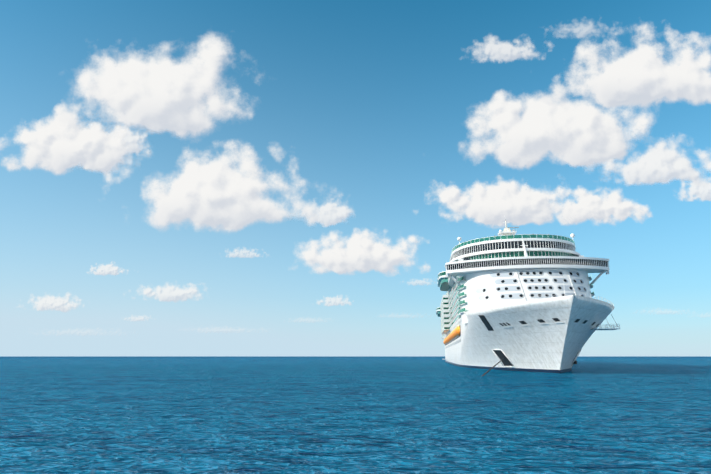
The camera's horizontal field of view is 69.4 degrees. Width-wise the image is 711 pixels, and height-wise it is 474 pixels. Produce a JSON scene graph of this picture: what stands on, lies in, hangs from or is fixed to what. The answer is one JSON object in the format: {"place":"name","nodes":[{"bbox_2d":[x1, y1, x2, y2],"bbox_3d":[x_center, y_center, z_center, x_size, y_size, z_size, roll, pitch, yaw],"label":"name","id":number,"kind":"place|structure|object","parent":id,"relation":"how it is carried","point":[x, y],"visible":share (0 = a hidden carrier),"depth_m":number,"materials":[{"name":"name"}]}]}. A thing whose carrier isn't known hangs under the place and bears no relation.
{"place":"outdoors","nodes":[
{"label":"outdoors","id":0,"kind":"place"},
{"bbox_2d":[31,294,77,311],"bbox_3d":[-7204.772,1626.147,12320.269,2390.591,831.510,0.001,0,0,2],"label":"cloud","id":1,"kind":"structure","parent":0,"point":[54,303],"depth_m":12320.60,"materials":[{"name":"white"}]},
{"bbox_2d":[0,105,176,174],"bbox_3d":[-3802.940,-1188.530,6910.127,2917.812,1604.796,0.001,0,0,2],"label":"cloud","id":2,"kind":"structure","parent":0,"point":[55,144],"depth_m":6910.58,"materials":[{"name":"white"}]},
{"bbox_2d":[90,264,122,274],"bbox_3d":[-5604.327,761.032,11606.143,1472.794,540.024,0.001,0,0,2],"label":"cloud","id":3,"kind":"structure","parent":0,"point":[107,269],"depth_m":11606.68,"materials":[{"name":"white"}]},
{"bbox_2d":[78,124,161,173],"bbox_3d":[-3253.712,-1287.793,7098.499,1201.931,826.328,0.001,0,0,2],"label":"cloud","id":4,"kind":"structure","parent":0,"point":[132,138],"depth_m":7093.44,"materials":[{"name":"white"}]},
{"bbox_2d":[131,316,143,320],"bbox_3d":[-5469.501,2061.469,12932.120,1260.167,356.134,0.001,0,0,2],"label":"cloud","id":5,"kind":"structure","parent":0,"point":[137,319],"depth_m":12932.59,"materials":[{"name":"white"}]},
{"bbox_2d":[62,35,251,137],"bbox_3d":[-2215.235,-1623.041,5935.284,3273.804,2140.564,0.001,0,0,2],"label":"cloud","id":6,"kind":"structure","parent":0,"point":[160,92],"depth_m":5935.05,"materials":[{"name":"white"}]},
{"bbox_2d":[143,284,200,301],"bbox_3d":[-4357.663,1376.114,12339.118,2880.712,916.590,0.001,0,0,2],"label":"cloud","id":7,"kind":"structure","parent":0,"point":[171,293],"depth_m":12340.75,"materials":[{"name":"white"}]},
{"bbox_2d":[105,141,317,231],"bbox_3d":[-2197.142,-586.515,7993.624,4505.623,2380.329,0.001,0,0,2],"label":"cloud","id":8,"kind":"structure","parent":0,"point":[224,192],"depth_m":7990.14,"materials":[{"name":"white"}]},
{"bbox_2d":[229,249,258,257],"bbox_3d":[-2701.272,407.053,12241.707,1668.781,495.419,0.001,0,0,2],"label":"cloud","id":9,"kind":"structure","parent":0,"point":[241,253],"depth_m":12240.83,"materials":[{"name":"white"}]},
{"bbox_2d":[292,202,352,226],"bbox_3d":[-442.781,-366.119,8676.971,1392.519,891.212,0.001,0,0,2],"label":"cloud","id":10,"kind":"structure","parent":0,"point":[330,214],"depth_m":8676.41,"materials":[{"name":"white"}]},
{"bbox_2d":[318,296,350,305],"bbox_3d":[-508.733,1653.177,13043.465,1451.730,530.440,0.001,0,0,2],"label":"cloud","id":11,"kind":"structure","parent":0,"point":[333,301],"depth_m":13044.12,"materials":[{"name":"white"}]},
{"bbox_2d":[0,356,710,473],"bbox_3d":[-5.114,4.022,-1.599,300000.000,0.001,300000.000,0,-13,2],"label":"sea","id":12,"kind":"structure","parent":0,"point":[305,415],"depth_m":37.59,"materials":[{"name":"liquid"}]},
{"bbox_2d":[436,219,619,375],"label":"cruise ship","id":13,"kind":"object","parent":12,"relation":"on","point":[511,301],"visible":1,"depth_m":165.97,"materials":[{"name":"white paint"}]},
{"bbox_2d":[0,0,710,355],"label":"sky","id":14,"kind":"structure","parent":0,"point":[370,104],"materials":[{"name":"blue"}]},
{"bbox_2d":[299,229,429,274],"bbox_3d":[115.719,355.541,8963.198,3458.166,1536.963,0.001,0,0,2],"label":"cloud","id":15,"kind":"structure","parent":0,"point":[364,251],"depth_m":8964.91,"materials":[{"name":"white"}]},
{"bbox_2d":[410,280,428,284],"bbox_3d":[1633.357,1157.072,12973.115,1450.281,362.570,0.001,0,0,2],"label":"cloud","id":16,"kind":"structure","parent":0,"point":[420,282],"depth_m":12973.58,"materials":[{"name":"white"}]},
{"bbox_2d":[474,26,563,61],"bbox_3d":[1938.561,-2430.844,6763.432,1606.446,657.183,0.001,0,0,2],"label":"cloud","id":17,"kind":"structure","parent":0,"point":[492,49],"depth_m":6763.52,"materials":[{"name":"white"}]},
{"bbox_2d":[437,174,612,227],"bbox_3d":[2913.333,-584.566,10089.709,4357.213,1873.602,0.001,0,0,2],"label":"cloud","id":18,"kind":"structure","parent":0,"point":[515,203],"depth_m":10089.90,"materials":[{"name":"white"}]},
{"bbox_2d":[461,91,676,168],"bbox_3d":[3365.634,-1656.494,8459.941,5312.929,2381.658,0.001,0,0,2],"label":"cloud","id":19,"kind":"structure","parent":0,"point":[528,132],"depth_m":8463.63,"materials":[{"name":"white"}]},
{"bbox_2d":[568,24,591,37],"bbox_3d":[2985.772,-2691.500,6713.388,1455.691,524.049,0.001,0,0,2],"label":"cloud","id":20,"kind":"structure","parent":0,"point":[581,31],"depth_m":6713.91,"materials":[{"name":"white"}]},
{"bbox_2d":[554,188,650,224],"bbox_3d":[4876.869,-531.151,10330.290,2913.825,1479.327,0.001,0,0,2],"label":"cloud","id":21,"kind":"structure","parent":0,"point":[613,207],"depth_m":10330.05,"materials":[{"name":"white"}]},
{"bbox_2d":[539,24,710,107],"bbox_3d":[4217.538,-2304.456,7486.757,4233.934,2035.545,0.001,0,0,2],"label":"cloud","id":22,"kind":"structure","parent":0,"point":[643,74],"depth_m":7487.34,"materials":[{"name":"white"}]},
{"bbox_2d":[568,141,710,187],"bbox_3d":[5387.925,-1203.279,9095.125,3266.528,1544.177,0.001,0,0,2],"label":"cloud","id":23,"kind":"structure","parent":0,"point":[660,164],"depth_m":9095.28,"materials":[{"name":"white"}]},
{"bbox_2d":[680,178,710,200],"bbox_3d":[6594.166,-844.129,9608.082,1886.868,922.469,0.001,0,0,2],"label":"cloud","id":24,"kind":"structure","parent":0,"point":[700,191],"depth_m":9612.83,"materials":[{"name":"white"}]}
]}

